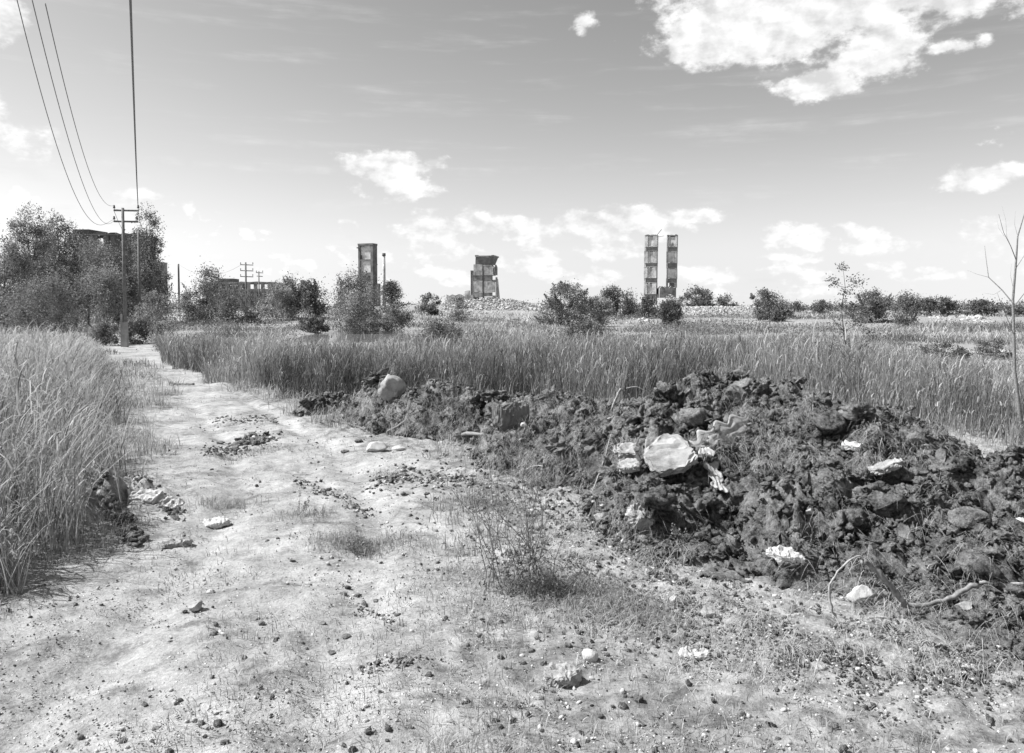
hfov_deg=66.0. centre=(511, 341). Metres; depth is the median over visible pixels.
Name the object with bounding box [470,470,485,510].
weed
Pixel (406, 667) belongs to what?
light grit
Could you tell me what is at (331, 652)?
stone
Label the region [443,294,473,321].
bush
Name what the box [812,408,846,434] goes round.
boulder
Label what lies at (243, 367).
reed bed
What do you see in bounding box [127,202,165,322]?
birch tree
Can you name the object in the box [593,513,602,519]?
stone
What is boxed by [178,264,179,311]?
utility pole
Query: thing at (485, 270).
ruined tower
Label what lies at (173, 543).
concrete slab
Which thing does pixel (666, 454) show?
concrete slab
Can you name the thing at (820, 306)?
bush
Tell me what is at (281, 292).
bush
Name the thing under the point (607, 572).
stone
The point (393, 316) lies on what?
bush
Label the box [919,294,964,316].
bush
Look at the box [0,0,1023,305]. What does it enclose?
sky
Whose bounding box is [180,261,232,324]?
bush
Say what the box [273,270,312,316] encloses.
bush
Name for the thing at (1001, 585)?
pipe
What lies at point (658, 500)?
soil lumps
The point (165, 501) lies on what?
concrete slab
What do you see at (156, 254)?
leafy tree
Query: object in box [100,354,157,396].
weed
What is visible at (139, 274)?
utility pole
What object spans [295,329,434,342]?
water
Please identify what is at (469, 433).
log
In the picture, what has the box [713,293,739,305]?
bush
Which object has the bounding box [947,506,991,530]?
clod
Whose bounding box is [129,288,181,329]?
bush
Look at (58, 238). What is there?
birch tree
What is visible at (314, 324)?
bush
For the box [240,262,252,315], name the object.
utility pole
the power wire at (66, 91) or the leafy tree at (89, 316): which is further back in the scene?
the leafy tree at (89, 316)
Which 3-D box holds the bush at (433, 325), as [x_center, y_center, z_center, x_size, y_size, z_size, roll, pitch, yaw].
[-2.496,0.031,27.131,2.311,2.196,2.430,0,3,0]
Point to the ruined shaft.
(367, 257)
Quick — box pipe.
[979,580,1023,587]
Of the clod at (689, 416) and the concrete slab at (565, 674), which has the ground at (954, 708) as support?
the concrete slab at (565, 674)
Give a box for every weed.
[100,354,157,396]
[296,486,310,511]
[344,526,370,552]
[428,378,467,415]
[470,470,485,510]
[516,545,593,600]
[538,381,564,408]
[669,523,696,542]
[835,328,866,404]
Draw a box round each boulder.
[377,374,405,400]
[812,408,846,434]
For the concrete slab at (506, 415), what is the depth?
10.83 m
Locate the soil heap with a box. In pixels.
[291,369,1023,670]
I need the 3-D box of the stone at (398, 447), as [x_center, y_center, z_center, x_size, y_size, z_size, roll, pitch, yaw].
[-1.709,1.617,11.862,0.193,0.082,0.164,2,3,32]
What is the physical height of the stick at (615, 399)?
0.306 m
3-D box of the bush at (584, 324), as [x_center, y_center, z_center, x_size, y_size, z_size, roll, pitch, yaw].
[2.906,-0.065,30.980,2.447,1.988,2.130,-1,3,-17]
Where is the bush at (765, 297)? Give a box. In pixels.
[747,287,783,318]
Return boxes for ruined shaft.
[357,243,380,305]
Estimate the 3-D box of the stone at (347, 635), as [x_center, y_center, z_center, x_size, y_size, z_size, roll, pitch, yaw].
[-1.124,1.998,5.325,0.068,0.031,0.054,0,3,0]
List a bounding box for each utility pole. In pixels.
[113,205,138,346]
[133,231,146,315]
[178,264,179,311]
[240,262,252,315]
[256,271,262,302]
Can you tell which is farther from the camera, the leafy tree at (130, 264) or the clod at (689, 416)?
the leafy tree at (130, 264)
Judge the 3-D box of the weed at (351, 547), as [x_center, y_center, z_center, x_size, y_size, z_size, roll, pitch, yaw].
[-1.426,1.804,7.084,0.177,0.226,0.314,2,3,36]
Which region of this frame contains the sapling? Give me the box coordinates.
[814,261,885,366]
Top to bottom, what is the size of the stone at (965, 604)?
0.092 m
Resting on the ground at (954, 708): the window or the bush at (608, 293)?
the bush at (608, 293)
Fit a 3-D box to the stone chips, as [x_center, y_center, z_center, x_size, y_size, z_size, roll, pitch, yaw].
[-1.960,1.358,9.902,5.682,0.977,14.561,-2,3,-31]
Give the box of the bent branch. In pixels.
[860,559,979,608]
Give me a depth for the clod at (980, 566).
5.90 m
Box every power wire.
[17,0,111,224]
[32,0,111,223]
[45,3,109,205]
[129,0,137,203]
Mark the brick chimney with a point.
(384, 273)
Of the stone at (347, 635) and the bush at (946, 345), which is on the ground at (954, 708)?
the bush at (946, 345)
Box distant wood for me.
[7,294,1023,310]
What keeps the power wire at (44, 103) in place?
attached to the utility pole at (124, 334)
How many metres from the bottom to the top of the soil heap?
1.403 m
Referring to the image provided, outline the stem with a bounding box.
[592,434,610,491]
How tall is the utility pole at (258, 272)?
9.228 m
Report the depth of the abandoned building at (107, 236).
129.51 m
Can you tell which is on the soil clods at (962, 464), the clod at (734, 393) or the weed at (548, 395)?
the weed at (548, 395)
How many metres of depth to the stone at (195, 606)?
5.71 m
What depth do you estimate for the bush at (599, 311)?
85.70 m
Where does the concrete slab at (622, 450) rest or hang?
on the soil heap
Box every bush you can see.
[0,264,94,335]
[83,316,120,345]
[119,315,163,344]
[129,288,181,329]
[143,315,192,349]
[169,289,205,322]
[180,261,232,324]
[208,282,267,324]
[252,280,303,320]
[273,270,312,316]
[296,316,329,332]
[297,277,334,316]
[317,261,398,331]
[330,281,377,333]
[371,301,415,330]
[407,312,468,345]
[413,292,441,315]
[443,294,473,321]
[534,276,599,326]
[560,314,611,342]
[583,294,615,326]
[598,283,623,317]
[618,287,640,316]
[631,289,659,318]
[654,296,686,327]
[678,284,714,306]
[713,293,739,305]
[747,287,783,318]
[755,305,786,321]
[775,297,794,317]
[790,300,805,311]
[807,299,833,314]
[845,286,898,321]
[886,289,926,326]
[918,340,972,360]
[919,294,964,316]
[962,297,1000,315]
[973,337,1020,359]
[1004,299,1023,316]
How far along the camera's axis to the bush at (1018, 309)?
97.35 m
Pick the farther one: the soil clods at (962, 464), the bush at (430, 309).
the bush at (430, 309)
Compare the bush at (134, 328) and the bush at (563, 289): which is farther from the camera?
the bush at (563, 289)
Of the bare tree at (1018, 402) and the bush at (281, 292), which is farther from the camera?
the bush at (281, 292)
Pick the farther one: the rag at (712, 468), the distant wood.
the distant wood
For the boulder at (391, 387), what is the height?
0.488 m
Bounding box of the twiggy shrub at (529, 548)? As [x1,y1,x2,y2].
[444,430,598,608]
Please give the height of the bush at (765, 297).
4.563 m
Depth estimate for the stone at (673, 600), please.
5.82 m
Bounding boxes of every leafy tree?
[0,246,38,330]
[17,229,65,327]
[51,230,101,325]
[56,234,136,328]
[78,237,114,321]
[81,258,135,324]
[94,244,143,324]
[101,232,166,320]
[127,239,165,312]
[141,258,178,320]
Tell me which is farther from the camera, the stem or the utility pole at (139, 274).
the utility pole at (139, 274)
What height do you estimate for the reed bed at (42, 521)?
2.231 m
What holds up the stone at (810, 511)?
on the soil heap
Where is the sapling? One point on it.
(842, 302)
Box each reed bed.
[0,326,142,597]
[149,323,1023,446]
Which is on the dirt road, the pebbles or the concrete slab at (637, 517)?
the pebbles
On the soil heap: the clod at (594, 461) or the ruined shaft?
the clod at (594, 461)
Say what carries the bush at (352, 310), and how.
on the ground at (954, 708)
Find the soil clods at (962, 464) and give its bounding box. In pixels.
[292,369,1023,658]
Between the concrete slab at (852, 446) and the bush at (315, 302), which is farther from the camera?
the bush at (315, 302)
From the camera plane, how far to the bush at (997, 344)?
31.84 m
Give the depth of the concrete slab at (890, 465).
7.60 m
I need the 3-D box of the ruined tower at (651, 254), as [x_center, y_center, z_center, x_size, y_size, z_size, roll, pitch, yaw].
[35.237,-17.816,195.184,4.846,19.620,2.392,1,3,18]
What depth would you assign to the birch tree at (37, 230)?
61.56 m
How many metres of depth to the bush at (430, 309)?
149.41 m
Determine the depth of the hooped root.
5.50 m
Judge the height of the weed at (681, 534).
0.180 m
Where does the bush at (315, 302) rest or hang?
on the ground at (954, 708)
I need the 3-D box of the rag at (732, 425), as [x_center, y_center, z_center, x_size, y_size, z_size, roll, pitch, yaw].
[2.461,1.057,8.873,1.246,0.413,0.287,-2,4,-44]
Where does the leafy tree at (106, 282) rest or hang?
on the ground at (954, 708)
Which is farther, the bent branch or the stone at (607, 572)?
the stone at (607, 572)
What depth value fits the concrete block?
193.17 m
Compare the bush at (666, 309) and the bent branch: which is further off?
the bush at (666, 309)
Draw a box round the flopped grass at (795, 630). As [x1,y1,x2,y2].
[333,371,1023,694]
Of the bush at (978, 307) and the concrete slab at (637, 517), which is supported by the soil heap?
the concrete slab at (637, 517)
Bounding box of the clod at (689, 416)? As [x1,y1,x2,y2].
[678,408,706,426]
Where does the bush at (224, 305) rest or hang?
on the ground at (954, 708)
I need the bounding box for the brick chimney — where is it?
[382,253,385,305]
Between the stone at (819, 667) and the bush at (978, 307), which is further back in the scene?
the bush at (978, 307)
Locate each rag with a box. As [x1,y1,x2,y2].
[689,414,753,449]
[698,447,727,492]
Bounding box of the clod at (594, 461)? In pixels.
[585,454,610,483]
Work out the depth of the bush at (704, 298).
148.72 m
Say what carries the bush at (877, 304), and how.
on the ground at (954, 708)
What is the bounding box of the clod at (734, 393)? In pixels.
[723,385,745,404]
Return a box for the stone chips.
[110,412,1018,723]
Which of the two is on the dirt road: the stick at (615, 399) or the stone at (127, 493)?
the stone at (127, 493)
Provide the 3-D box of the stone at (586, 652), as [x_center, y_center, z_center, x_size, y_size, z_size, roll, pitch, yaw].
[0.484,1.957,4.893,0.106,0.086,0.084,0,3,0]
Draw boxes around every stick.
[323,418,365,429]
[387,418,406,432]
[611,388,620,410]
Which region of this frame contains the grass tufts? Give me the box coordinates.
[170,441,743,645]
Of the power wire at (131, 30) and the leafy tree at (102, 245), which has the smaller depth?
the power wire at (131, 30)
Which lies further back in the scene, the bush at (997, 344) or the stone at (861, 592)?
the bush at (997, 344)
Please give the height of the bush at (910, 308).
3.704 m
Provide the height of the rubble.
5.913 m
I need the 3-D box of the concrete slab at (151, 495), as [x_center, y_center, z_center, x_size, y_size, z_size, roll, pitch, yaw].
[-4.060,1.726,8.707,0.357,0.111,0.226,6,23,10]
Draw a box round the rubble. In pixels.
[427,294,993,323]
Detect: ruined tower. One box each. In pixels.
[473,255,499,301]
[644,229,661,305]
[666,234,677,287]
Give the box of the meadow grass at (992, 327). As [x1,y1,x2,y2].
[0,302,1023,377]
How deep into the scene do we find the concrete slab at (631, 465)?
7.86 m
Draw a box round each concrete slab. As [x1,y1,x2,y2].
[128,487,163,503]
[157,495,184,506]
[160,537,193,548]
[199,516,230,528]
[491,401,528,429]
[543,662,581,687]
[613,442,638,458]
[617,458,640,473]
[625,503,654,531]
[643,433,698,476]
[678,646,709,660]
[766,545,805,564]
[841,440,866,451]
[868,458,904,476]
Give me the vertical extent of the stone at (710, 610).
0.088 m
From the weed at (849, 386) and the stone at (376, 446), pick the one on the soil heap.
the weed at (849, 386)
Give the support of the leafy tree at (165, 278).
on the ground at (954, 708)
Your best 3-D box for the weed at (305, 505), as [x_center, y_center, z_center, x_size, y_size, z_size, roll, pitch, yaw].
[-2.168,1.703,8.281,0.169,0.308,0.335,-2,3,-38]
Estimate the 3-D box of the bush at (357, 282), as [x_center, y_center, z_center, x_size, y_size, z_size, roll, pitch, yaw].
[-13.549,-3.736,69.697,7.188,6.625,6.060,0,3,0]
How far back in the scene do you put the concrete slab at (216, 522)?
8.07 m
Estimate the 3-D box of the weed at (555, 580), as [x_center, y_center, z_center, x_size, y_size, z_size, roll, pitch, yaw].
[0.323,1.735,5.937,0.605,0.414,0.372,0,3,0]
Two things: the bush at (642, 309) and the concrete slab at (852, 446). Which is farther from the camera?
the bush at (642, 309)
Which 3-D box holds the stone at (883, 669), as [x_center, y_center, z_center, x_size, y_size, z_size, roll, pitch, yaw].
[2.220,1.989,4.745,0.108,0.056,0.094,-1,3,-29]
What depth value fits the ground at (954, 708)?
4.84 m
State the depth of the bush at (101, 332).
43.83 m
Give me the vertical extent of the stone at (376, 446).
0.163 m
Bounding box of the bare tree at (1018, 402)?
[970,208,1023,432]
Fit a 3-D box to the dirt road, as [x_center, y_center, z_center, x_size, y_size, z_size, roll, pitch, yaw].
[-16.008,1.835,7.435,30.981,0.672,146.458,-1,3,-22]
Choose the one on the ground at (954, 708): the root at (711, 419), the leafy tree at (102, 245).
the leafy tree at (102, 245)
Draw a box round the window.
[109,235,113,247]
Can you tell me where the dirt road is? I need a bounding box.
[0,335,514,752]
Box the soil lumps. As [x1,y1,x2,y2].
[299,367,1023,553]
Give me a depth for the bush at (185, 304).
95.52 m
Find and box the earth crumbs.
[1,419,1023,752]
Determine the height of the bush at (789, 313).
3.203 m
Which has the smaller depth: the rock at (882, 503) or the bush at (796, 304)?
the rock at (882, 503)
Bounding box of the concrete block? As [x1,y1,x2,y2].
[657,286,675,297]
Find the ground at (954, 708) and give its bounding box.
[0,302,1023,752]
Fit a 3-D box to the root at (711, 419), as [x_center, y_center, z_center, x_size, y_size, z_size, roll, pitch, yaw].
[2.401,0.917,9.225,1.301,0.144,0.222,-2,3,-40]
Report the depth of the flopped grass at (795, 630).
6.11 m
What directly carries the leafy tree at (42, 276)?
on the ground at (954, 708)
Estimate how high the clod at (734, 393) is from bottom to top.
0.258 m
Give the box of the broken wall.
[447,290,473,302]
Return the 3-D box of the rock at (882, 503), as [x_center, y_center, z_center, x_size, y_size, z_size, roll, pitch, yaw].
[3.299,1.448,6.942,0.302,0.247,0.242,0,3,0]
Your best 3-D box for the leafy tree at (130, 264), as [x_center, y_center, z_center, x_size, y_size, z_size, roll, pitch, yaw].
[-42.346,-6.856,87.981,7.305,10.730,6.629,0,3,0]
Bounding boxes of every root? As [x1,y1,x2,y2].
[689,410,750,431]
[828,555,862,617]
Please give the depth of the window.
129.63 m
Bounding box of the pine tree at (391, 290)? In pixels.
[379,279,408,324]
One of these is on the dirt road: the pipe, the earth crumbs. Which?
the earth crumbs
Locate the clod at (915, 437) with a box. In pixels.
[907,430,929,448]
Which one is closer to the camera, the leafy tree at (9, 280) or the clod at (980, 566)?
the clod at (980, 566)
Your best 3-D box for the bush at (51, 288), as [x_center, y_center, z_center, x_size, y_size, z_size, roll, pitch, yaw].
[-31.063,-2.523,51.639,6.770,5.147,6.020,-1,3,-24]
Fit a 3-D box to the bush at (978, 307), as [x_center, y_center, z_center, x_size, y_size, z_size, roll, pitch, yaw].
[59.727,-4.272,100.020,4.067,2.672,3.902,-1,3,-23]
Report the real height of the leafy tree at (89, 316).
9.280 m
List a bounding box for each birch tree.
[0,199,64,330]
[0,233,42,332]
[27,209,88,328]
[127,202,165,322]
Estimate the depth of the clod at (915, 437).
8.06 m
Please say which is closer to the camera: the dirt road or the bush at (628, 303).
the dirt road
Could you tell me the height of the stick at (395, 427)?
0.306 m
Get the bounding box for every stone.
[125,488,133,498]
[186,600,202,611]
[327,650,335,654]
[341,633,350,638]
[366,441,388,451]
[392,445,404,450]
[581,648,597,661]
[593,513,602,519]
[598,569,609,576]
[669,595,676,603]
[700,605,715,617]
[805,508,813,514]
[810,661,827,670]
[846,584,873,602]
[872,666,891,673]
[954,601,971,610]
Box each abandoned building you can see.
[73,229,167,312]
[206,279,284,308]
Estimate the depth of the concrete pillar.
190.36 m
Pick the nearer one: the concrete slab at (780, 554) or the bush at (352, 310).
the concrete slab at (780, 554)
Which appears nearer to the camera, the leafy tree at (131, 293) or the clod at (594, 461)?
the clod at (594, 461)
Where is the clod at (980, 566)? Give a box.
[955,551,1002,581]
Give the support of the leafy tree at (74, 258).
on the ground at (954, 708)
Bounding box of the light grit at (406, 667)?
[0,439,1014,752]
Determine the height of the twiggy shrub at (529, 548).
1.275 m
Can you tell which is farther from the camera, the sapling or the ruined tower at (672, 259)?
the ruined tower at (672, 259)
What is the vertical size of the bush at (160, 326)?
2.034 m
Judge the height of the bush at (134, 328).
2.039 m
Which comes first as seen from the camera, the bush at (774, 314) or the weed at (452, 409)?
the weed at (452, 409)
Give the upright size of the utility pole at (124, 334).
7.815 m
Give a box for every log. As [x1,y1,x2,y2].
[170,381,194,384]
[461,431,500,435]
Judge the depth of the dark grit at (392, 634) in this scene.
4.77 m
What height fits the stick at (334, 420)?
0.072 m
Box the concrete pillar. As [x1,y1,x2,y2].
[470,270,473,294]
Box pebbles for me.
[5,420,1021,752]
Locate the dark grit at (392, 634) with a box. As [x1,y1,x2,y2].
[0,440,977,752]
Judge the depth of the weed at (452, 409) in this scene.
12.73 m
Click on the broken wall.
(468, 296)
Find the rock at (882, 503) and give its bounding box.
[867,491,907,518]
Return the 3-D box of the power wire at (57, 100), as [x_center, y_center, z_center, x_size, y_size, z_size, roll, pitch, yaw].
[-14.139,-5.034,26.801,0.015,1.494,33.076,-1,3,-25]
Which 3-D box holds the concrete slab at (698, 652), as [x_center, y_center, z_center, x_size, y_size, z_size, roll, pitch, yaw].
[1.143,1.971,4.945,0.202,0.077,0.127,3,10,-5]

